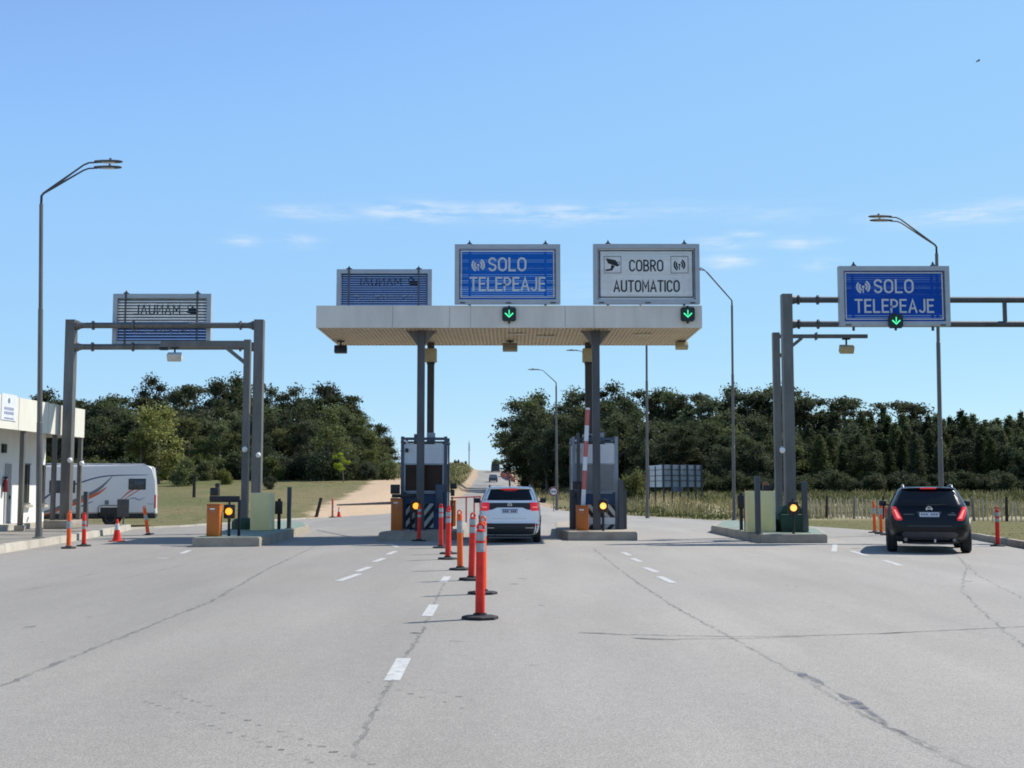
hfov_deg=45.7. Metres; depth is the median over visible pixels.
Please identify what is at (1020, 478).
shrub
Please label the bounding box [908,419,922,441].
tree
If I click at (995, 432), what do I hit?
tree
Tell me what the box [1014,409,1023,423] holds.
tree
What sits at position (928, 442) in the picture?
tree
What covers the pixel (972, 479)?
shrub
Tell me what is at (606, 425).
tree
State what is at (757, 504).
guard post
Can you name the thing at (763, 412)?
tree
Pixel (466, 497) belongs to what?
safety rail
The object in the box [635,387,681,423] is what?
tree
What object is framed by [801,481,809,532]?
guard post
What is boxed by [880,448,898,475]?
tree
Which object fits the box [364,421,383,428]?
tree
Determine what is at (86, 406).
tree
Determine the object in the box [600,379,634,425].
tree
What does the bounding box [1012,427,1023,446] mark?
tree
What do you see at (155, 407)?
tree
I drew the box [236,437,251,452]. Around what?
tree
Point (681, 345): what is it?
toll antenna
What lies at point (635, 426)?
tree
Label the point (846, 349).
toll antenna
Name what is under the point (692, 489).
shrub
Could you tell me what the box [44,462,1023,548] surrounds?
ground
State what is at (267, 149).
sky
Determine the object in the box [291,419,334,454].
tree
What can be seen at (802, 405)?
tree
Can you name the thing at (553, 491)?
round road sign
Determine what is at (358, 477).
shrub
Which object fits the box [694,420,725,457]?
tree
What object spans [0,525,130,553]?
kerb
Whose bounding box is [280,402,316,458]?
tree
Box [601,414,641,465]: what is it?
tree
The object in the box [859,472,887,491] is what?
shrub
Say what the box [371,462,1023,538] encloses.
green grass
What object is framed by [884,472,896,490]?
shrub
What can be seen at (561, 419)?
tree
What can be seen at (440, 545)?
delineator post
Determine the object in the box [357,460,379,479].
shrub
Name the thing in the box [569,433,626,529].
toll booth
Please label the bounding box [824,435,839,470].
tree
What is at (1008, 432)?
tree
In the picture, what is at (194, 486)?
utility post
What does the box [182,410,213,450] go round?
tree
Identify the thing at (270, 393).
tree
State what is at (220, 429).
tree
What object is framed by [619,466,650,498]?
shrub
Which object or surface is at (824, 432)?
tree
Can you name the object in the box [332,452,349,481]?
tree
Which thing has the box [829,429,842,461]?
tree
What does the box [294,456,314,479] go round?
shrub
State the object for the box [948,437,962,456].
tree
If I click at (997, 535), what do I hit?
delineator post
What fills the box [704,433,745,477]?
tree
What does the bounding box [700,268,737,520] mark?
street lamp
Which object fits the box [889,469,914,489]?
shrub
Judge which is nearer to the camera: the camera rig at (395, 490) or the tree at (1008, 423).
the camera rig at (395, 490)
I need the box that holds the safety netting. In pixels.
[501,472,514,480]
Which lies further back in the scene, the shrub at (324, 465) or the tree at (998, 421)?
the tree at (998, 421)
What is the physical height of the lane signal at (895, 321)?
0.550 m
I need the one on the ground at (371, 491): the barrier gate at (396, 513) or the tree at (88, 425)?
the tree at (88, 425)
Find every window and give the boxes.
[4,398,48,507]
[24,463,32,507]
[404,463,443,527]
[575,463,614,528]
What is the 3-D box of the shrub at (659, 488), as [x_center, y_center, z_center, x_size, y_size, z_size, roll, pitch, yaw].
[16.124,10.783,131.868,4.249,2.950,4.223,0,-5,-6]
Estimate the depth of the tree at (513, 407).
215.02 m
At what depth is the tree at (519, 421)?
198.36 m
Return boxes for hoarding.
[649,464,702,502]
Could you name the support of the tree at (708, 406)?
on the ground at (371, 491)
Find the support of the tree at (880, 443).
on the ground at (371, 491)
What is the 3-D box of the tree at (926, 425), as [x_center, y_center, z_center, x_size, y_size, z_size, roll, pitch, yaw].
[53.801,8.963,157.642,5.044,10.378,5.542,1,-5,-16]
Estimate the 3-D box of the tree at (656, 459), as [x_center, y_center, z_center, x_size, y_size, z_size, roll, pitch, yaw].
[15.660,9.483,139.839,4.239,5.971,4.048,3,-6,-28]
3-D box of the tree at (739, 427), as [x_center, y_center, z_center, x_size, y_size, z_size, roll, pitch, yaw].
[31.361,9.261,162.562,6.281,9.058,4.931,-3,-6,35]
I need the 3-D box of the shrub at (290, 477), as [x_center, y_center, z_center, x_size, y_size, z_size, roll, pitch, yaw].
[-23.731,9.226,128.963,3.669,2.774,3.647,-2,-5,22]
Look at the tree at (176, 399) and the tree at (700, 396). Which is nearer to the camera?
the tree at (176, 399)
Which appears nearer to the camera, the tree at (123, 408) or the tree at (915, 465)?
the tree at (915, 465)
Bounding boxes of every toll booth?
[400,433,449,528]
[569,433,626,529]
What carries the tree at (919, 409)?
on the ground at (371, 491)
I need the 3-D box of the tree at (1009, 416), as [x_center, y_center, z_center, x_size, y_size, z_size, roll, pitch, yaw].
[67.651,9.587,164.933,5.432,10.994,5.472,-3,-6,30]
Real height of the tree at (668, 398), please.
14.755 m
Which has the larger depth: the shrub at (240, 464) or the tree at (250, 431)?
the tree at (250, 431)
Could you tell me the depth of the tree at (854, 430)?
151.51 m
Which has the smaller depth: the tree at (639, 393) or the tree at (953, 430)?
the tree at (953, 430)
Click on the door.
(8, 467)
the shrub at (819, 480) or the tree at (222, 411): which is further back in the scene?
the tree at (222, 411)
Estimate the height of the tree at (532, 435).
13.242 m
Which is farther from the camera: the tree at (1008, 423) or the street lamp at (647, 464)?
the tree at (1008, 423)
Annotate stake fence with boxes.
[810,496,1021,521]
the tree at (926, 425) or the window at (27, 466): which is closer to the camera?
the window at (27, 466)
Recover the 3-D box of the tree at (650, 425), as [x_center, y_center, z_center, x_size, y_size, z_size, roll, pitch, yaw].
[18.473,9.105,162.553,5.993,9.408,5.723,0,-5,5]
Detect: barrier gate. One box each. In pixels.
[206,504,222,535]
[337,498,402,529]
[450,500,455,525]
[575,408,589,529]
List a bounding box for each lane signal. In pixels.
[502,305,515,323]
[680,305,694,323]
[888,313,902,330]
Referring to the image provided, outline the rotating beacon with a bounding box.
[762,481,772,490]
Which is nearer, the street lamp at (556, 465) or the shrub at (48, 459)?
the street lamp at (556, 465)
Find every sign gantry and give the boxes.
[43,319,264,528]
[775,294,1023,531]
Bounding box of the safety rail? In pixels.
[453,496,480,522]
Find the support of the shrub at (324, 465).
on the ground at (371, 491)
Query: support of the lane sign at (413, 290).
on the toll canopy
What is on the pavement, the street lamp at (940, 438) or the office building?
the office building
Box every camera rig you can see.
[209,483,240,535]
[390,484,415,529]
[450,483,456,528]
[571,481,581,529]
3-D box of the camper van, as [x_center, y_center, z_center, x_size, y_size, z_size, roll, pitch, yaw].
[-18.448,4.671,51.385,6.640,2.604,2.170,1,-5,-14]
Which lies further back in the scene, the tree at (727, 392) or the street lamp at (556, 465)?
the tree at (727, 392)
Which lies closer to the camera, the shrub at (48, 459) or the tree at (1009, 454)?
the shrub at (48, 459)
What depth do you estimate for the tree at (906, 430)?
147.59 m
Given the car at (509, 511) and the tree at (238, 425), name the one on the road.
the car at (509, 511)
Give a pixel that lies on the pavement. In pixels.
(10, 536)
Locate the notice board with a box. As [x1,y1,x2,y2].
[117,499,128,523]
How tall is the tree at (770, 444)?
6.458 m
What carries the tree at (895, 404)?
on the ground at (371, 491)
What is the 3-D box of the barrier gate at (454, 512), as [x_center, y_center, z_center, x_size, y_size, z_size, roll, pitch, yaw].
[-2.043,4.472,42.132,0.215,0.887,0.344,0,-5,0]
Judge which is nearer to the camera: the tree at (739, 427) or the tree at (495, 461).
the tree at (739, 427)
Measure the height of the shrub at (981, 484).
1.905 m
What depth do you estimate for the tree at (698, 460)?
143.27 m
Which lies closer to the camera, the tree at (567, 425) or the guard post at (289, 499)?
the guard post at (289, 499)
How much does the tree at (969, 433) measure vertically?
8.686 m
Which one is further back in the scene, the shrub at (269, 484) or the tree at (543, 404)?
the tree at (543, 404)
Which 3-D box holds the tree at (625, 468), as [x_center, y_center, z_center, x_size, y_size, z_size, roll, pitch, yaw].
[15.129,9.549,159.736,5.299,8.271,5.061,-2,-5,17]
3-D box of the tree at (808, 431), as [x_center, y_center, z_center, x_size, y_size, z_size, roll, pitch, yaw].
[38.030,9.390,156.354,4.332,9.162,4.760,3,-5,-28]
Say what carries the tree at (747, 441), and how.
on the ground at (371, 491)
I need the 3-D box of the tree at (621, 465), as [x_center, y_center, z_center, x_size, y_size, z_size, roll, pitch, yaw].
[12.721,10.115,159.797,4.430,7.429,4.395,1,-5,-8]
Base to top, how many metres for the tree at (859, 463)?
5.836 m
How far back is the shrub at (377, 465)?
134.38 m
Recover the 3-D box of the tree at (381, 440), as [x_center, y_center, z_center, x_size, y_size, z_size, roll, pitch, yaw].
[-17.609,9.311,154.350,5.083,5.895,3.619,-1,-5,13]
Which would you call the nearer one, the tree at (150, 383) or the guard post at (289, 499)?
the guard post at (289, 499)
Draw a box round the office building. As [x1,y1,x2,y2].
[0,393,84,530]
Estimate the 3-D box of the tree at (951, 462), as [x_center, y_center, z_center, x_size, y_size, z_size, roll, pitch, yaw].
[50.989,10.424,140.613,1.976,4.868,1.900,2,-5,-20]
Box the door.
[3,464,11,523]
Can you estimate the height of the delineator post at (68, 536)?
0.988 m
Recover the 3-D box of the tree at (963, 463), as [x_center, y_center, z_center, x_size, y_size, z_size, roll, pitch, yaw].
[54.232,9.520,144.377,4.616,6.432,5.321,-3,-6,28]
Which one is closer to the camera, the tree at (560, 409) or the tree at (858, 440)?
the tree at (858, 440)
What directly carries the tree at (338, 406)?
on the ground at (371, 491)
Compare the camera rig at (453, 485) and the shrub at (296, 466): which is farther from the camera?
the shrub at (296, 466)
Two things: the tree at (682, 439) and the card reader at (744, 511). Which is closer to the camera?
the card reader at (744, 511)
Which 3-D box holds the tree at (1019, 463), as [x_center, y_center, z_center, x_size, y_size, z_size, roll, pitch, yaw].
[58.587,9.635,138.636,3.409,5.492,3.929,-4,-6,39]
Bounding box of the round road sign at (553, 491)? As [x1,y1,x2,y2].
[549,487,558,510]
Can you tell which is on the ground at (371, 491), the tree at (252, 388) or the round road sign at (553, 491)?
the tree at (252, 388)
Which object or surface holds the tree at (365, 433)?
on the ground at (371, 491)
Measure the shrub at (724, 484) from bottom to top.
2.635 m
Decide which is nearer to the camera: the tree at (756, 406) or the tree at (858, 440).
the tree at (858, 440)
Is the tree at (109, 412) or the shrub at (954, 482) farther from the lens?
the tree at (109, 412)
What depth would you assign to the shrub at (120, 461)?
131.69 m
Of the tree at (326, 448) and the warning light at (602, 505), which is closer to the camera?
the warning light at (602, 505)
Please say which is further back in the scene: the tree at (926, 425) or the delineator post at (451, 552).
the tree at (926, 425)
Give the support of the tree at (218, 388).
on the ground at (371, 491)
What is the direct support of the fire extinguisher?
attached to the office building
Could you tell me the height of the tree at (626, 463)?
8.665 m
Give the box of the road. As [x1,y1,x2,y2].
[0,470,1023,767]
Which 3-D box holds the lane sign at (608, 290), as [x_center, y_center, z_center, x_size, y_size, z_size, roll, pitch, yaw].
[4.186,-3.435,37.949,3.309,2.155,0.290,0,-5,0]
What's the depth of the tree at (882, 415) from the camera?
165.34 m
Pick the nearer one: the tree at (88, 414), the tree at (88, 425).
the tree at (88, 425)
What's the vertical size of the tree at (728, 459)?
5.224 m
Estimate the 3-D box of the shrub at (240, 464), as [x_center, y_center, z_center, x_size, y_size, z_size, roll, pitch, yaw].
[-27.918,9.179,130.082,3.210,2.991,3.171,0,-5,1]
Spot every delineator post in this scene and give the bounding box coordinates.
[61,511,75,548]
[76,513,90,546]
[143,506,153,534]
[330,498,334,517]
[411,504,425,540]
[433,504,444,547]
[438,507,456,559]
[439,505,456,553]
[449,510,467,570]
[459,512,475,580]
[462,523,497,620]
[468,516,496,594]
[868,501,878,532]
[875,506,883,533]
[880,506,887,534]
[990,507,1004,546]
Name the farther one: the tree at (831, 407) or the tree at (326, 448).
the tree at (831, 407)
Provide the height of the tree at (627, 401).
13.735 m
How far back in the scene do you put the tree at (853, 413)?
168.51 m
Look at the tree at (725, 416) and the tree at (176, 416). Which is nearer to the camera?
the tree at (176, 416)
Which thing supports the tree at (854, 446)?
on the ground at (371, 491)
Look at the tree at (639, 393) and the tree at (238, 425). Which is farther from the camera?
the tree at (639, 393)
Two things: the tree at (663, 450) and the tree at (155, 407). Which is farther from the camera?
the tree at (155, 407)
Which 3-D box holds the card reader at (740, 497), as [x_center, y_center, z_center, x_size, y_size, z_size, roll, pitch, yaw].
[7.271,4.039,38.561,0.240,1.172,0.170,0,-5,0]
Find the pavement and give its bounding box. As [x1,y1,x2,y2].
[0,524,128,543]
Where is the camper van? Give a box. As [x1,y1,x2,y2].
[44,463,157,523]
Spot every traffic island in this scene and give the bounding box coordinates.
[192,521,308,546]
[379,521,466,540]
[556,521,636,540]
[711,520,827,542]
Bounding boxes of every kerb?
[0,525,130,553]
[131,518,305,528]
[972,533,1023,548]
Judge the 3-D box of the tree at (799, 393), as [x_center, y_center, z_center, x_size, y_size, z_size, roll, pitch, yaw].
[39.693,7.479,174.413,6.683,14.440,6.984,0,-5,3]
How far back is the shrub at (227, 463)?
133.91 m
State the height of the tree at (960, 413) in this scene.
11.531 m
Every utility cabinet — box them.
[250,493,274,529]
[745,491,775,531]
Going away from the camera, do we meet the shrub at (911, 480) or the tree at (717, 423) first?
the shrub at (911, 480)
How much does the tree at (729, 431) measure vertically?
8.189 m
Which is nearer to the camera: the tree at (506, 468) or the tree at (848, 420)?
the tree at (848, 420)
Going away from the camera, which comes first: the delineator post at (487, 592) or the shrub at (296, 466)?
the delineator post at (487, 592)
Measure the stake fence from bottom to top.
1.241 m
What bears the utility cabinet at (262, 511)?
on the traffic island at (251, 538)
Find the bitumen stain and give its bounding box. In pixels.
[798,673,907,733]
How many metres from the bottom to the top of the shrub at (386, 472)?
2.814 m
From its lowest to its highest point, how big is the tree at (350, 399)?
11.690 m
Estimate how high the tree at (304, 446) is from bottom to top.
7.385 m
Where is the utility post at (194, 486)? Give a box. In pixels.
[189,475,199,496]
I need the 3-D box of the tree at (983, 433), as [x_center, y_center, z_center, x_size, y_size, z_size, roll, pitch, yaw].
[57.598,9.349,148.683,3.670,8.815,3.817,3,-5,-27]
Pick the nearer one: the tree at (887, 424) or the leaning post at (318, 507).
the leaning post at (318, 507)
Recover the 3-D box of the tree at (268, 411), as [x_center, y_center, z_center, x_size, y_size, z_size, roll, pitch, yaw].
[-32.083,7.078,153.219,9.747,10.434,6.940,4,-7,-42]
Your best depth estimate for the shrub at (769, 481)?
134.99 m
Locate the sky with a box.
[0,0,1023,469]
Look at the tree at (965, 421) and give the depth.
159.40 m
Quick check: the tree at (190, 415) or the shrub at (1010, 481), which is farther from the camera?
the tree at (190, 415)
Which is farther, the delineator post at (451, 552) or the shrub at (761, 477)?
the shrub at (761, 477)
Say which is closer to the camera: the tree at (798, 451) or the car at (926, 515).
the car at (926, 515)
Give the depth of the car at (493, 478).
254.24 m
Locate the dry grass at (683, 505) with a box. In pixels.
[93,462,1023,522]
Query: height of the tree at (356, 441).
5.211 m
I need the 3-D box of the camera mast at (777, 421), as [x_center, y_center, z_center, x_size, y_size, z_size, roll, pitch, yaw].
[10.095,1.506,39.615,3.107,6.402,0.240,0,-5,0]
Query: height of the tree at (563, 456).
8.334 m
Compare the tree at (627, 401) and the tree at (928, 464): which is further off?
the tree at (627, 401)
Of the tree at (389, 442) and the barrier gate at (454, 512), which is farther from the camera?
the tree at (389, 442)
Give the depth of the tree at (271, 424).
144.66 m
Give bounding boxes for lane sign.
[112,290,212,343]
[336,266,431,305]
[455,240,559,305]
[593,240,699,305]
[837,262,950,330]
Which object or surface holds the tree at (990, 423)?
on the ground at (371, 491)
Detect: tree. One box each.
[29,386,61,402]
[31,393,82,407]
[46,438,76,461]
[48,438,86,456]
[57,398,87,407]
[74,414,125,461]
[74,418,107,461]
[78,400,94,415]
[85,397,120,419]
[85,407,102,421]
[85,416,108,460]
[90,393,123,458]
[94,405,124,452]
[96,399,128,460]
[104,406,137,460]
[105,427,127,462]
[106,416,150,460]
[110,404,133,415]
[119,395,154,411]
[120,418,168,461]
[122,428,163,480]
[123,401,188,483]
[131,372,171,414]
[136,400,174,418]
[150,409,185,445]
[162,386,197,414]
[162,432,191,456]
[169,414,210,458]
[177,384,212,413]
[180,427,198,447]
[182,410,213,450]
[188,376,238,427]
[190,417,228,460]
[190,436,214,460]
[191,406,220,456]
[200,421,231,462]
[206,404,235,441]
[210,417,240,455]
[213,392,242,430]
[215,431,251,477]
[222,371,252,428]
[222,418,241,455]
[224,408,242,434]
[225,399,282,435]
[225,416,264,454]
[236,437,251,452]
[242,383,271,399]
[250,383,285,418]
[250,416,286,454]
[251,433,276,460]
[264,411,278,434]
[266,427,295,455]
[273,382,323,421]
[274,406,295,460]
[275,399,294,420]
[278,423,307,459]
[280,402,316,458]
[285,418,319,457]
[286,401,318,450]
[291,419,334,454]
[293,396,330,418]
[307,403,353,478]
[308,381,349,420]
[315,402,367,433]
[318,441,333,452]
[319,405,355,451]
[325,423,361,463]
[326,395,362,424]
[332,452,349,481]
[342,413,389,462]
[344,423,358,437]
[348,401,366,425]
[348,431,368,460]
[349,437,370,463]
[361,449,377,464]
[362,439,381,463]
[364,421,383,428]
[373,424,395,457]
[373,435,392,466]
[379,434,400,467]
[488,396,526,457]
[491,443,511,484]
[492,394,553,465]
[494,425,540,489]
[505,405,553,488]
[506,407,554,490]
[510,388,553,487]
[527,427,564,490]
[532,411,577,487]
[537,424,563,487]
[547,401,575,426]
[551,413,580,472]
[552,433,570,490]
[557,385,584,414]
[565,403,600,460]
[568,391,603,420]
[573,393,620,411]
[576,401,625,436]
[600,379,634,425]
[600,411,625,434]
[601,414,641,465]
[602,393,648,428]
[606,435,623,471]
[618,430,642,479]
[620,415,639,460]
[620,421,670,477]
[620,422,655,469]
[622,402,645,422]
[622,422,641,474]
[625,408,645,433]
[625,442,666,475]
[627,389,664,421]
[634,417,658,457]
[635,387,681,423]
[642,445,672,469]
[648,387,697,431]
[652,419,672,440]
[654,422,702,464]
[660,430,703,455]
[661,394,695,435]
[667,421,679,442]
[672,392,712,420]
[686,396,726,424]
[687,421,719,438]
[688,437,718,471]
[690,417,719,476]
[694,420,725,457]
[703,444,730,490]
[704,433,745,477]
[705,416,727,438]
[711,408,743,435]
[713,397,735,414]
[714,434,760,476]
[715,382,752,413]
[715,424,753,471]
[720,447,741,478]
[727,392,769,432]
[729,383,772,433]
[736,422,750,431]
[738,442,773,479]
[739,411,772,473]
[739,414,772,459]
[740,432,756,464]
[741,391,769,420]
[754,381,813,429]
[755,437,782,479]
[760,431,773,445]
[763,435,809,474]
[764,428,808,478]
[766,387,809,435]
[769,415,804,442]
[794,393,827,440]
[795,454,805,476]
[798,443,821,476]
[799,422,816,443]
[802,436,813,465]
[806,395,866,429]
[806,434,836,489]
[813,409,825,441]
[815,425,829,442]
[821,402,846,435]
[824,405,877,425]
[824,410,844,436]
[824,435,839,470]
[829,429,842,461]
[833,441,850,473]
[838,422,878,452]
[839,418,854,437]
[841,442,882,479]
[847,445,861,479]
[851,432,867,471]
[852,409,873,441]
[863,438,875,474]
[865,415,875,432]
[868,400,913,421]
[868,422,889,449]
[872,450,883,475]
[873,404,893,443]
[873,432,891,472]
[876,416,891,445]
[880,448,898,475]
[885,422,901,466]
[894,412,910,435]
[894,423,920,477]
[894,434,910,474]
[897,402,936,432]
[903,432,927,481]
[906,410,924,432]
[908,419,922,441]
[917,413,936,445]
[917,434,929,459]
[921,429,935,473]
[922,453,933,477]
[928,422,953,471]
[930,441,948,477]
[931,412,954,440]
[944,423,961,447]
[946,416,957,435]
[946,454,957,474]
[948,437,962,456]
[948,437,978,473]
[952,408,973,436]
[955,415,974,457]
[961,424,978,470]
[968,413,982,432]
[968,434,986,475]
[974,425,996,463]
[978,419,988,429]
[979,437,1003,476]
[986,420,999,440]
[986,424,1002,449]
[991,418,1003,428]
[993,429,1014,473]
[995,432,1023,490]
[999,426,1015,466]
[1000,414,1018,430]
[1001,418,1014,438]
[1011,445,1023,476]
[1012,419,1023,432]
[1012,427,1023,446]
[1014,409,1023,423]
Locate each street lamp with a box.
[32,158,122,537]
[528,368,557,509]
[640,305,648,517]
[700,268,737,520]
[868,213,943,486]
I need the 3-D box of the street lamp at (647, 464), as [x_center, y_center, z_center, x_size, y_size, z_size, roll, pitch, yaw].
[5.904,0.770,64.267,2.713,12.625,0.920,0,-5,0]
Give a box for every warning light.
[223,502,234,535]
[411,497,420,530]
[598,497,607,530]
[788,499,798,533]
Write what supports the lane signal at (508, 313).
attached to the toll canopy
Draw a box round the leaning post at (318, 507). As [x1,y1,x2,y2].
[314,498,322,516]
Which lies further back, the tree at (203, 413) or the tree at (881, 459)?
the tree at (203, 413)
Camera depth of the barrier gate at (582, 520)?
38.05 m
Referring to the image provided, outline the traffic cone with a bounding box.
[108,519,124,541]
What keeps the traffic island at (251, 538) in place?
on the road
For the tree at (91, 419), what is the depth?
150.10 m
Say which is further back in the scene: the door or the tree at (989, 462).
the tree at (989, 462)
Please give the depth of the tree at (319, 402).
161.23 m
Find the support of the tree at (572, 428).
on the ground at (371, 491)
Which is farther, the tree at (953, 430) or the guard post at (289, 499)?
the tree at (953, 430)
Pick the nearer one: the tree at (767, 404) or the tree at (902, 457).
the tree at (902, 457)
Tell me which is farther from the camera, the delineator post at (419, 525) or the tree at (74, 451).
the tree at (74, 451)
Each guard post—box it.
[83,491,88,526]
[285,487,292,528]
[753,476,762,533]
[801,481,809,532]
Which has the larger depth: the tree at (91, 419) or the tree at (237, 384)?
the tree at (237, 384)
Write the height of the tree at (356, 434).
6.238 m
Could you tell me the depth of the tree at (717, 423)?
157.22 m
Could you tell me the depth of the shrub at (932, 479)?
135.88 m
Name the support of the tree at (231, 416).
on the ground at (371, 491)
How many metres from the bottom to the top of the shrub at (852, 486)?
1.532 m
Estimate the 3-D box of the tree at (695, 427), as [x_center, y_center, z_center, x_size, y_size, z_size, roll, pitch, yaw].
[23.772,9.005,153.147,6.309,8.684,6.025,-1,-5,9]
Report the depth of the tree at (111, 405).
158.99 m
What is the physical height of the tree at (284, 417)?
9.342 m
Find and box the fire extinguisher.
[2,476,7,491]
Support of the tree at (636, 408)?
on the ground at (371, 491)
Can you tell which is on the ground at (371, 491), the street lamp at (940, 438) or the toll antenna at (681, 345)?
the street lamp at (940, 438)
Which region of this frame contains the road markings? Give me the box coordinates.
[181,544,903,679]
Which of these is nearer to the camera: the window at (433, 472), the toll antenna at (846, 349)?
the window at (433, 472)
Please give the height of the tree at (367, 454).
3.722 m
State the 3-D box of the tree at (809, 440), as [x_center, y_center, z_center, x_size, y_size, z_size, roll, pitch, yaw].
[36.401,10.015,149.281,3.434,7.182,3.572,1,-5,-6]
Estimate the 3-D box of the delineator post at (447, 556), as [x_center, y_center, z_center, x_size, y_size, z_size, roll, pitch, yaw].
[-1.432,3.325,27.120,0.416,1.166,0.416,1,-5,-10]
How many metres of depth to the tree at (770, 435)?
152.96 m
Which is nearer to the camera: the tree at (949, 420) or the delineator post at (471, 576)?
the delineator post at (471, 576)
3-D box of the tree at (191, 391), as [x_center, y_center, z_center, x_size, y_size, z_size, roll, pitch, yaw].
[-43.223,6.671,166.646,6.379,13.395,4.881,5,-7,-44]
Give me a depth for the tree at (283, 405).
161.40 m
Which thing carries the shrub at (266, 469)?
on the ground at (371, 491)
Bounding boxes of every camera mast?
[159,339,251,528]
[772,332,867,511]
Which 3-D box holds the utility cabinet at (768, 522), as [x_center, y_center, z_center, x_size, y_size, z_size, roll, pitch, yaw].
[7.515,3.857,36.824,0.830,1.238,0.462,0,-5,0]
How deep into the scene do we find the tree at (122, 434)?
138.77 m
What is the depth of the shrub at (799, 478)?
129.71 m
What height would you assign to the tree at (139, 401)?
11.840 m
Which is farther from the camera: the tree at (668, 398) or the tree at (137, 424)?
the tree at (668, 398)
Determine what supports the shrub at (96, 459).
on the ground at (371, 491)
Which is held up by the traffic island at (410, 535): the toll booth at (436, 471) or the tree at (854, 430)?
the toll booth at (436, 471)
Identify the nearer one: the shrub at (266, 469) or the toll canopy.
the toll canopy
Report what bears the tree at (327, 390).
on the ground at (371, 491)
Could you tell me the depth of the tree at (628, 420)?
165.12 m
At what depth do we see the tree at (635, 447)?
148.09 m
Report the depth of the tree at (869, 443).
147.05 m
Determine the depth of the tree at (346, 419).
150.01 m
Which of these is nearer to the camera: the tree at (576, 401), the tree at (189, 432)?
the tree at (189, 432)
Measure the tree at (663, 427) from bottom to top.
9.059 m
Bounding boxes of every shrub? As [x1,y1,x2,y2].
[45,453,51,464]
[74,455,107,462]
[110,456,132,463]
[126,453,137,463]
[133,446,179,479]
[167,455,198,486]
[189,452,206,479]
[192,458,218,480]
[208,449,241,479]
[215,469,233,484]
[221,451,251,479]
[236,458,250,479]
[249,466,269,480]
[262,455,289,480]
[262,475,277,489]
[265,451,294,478]
[272,459,300,479]
[278,453,317,479]
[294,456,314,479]
[301,450,330,479]
[302,448,347,480]
[332,448,360,480]
[349,464,360,479]
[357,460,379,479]
[371,461,380,479]
[378,459,399,479]
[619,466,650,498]
[650,487,670,492]
[668,478,705,492]
[698,469,717,492]
[707,472,719,489]
[712,471,753,492]
[740,481,753,491]
[747,471,766,490]
[760,478,773,490]
[796,475,815,492]
[802,473,819,491]
[813,468,845,490]
[821,469,853,491]
[843,480,866,491]
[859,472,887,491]
[876,474,893,491]
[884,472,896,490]
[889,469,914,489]
[904,474,930,486]
[912,480,930,486]
[921,473,947,486]
[944,471,957,486]
[946,469,977,491]
[958,471,982,491]
[975,477,993,491]
[986,469,1008,483]
[986,471,1023,493]
[1012,473,1023,489]
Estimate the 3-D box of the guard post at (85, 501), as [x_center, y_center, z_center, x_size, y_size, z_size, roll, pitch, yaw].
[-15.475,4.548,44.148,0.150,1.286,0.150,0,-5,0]
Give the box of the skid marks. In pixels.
[155,627,999,764]
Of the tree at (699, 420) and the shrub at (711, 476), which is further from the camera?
the tree at (699, 420)
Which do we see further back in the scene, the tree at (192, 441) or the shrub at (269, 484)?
the tree at (192, 441)
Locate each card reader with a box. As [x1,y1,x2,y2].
[275,499,282,528]
[737,493,743,529]
[744,493,744,530]
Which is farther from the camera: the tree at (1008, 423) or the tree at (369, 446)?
the tree at (1008, 423)
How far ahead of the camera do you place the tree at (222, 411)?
160.29 m
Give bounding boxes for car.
[474,484,545,541]
[489,475,497,481]
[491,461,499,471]
[879,484,971,552]
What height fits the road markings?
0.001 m
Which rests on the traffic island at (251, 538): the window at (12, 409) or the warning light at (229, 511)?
the warning light at (229, 511)
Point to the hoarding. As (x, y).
(679, 477)
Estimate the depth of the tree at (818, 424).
173.20 m
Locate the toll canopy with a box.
[316,306,701,529]
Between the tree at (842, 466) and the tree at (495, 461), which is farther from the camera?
the tree at (495, 461)
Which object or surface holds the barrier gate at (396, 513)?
on the traffic island at (410, 535)
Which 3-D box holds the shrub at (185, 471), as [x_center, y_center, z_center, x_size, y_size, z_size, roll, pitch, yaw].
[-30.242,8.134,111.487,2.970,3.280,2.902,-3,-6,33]
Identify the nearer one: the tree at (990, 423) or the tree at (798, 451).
the tree at (798, 451)
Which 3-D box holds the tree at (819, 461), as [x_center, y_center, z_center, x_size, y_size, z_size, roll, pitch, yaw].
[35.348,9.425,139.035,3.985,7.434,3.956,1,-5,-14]
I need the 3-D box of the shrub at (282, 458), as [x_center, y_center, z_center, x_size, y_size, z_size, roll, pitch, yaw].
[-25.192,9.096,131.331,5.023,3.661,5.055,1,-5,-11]
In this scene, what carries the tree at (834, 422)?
on the ground at (371, 491)
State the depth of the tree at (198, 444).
138.01 m
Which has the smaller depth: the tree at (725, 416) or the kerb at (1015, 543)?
the kerb at (1015, 543)
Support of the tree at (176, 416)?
on the ground at (371, 491)
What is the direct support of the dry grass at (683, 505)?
on the ground at (371, 491)
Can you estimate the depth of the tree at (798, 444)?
145.43 m
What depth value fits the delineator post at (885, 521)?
40.98 m
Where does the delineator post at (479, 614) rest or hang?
on the road
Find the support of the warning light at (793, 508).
on the traffic island at (730, 528)
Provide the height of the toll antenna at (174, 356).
0.472 m
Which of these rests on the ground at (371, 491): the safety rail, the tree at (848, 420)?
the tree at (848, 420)
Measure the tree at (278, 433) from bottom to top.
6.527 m
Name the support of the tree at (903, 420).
on the ground at (371, 491)
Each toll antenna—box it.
[166,347,182,361]
[334,341,346,353]
[503,341,516,351]
[675,341,687,349]
[839,338,854,353]
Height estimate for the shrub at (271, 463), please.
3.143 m
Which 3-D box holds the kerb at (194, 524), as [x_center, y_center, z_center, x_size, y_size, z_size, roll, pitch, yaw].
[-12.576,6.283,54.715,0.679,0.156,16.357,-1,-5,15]

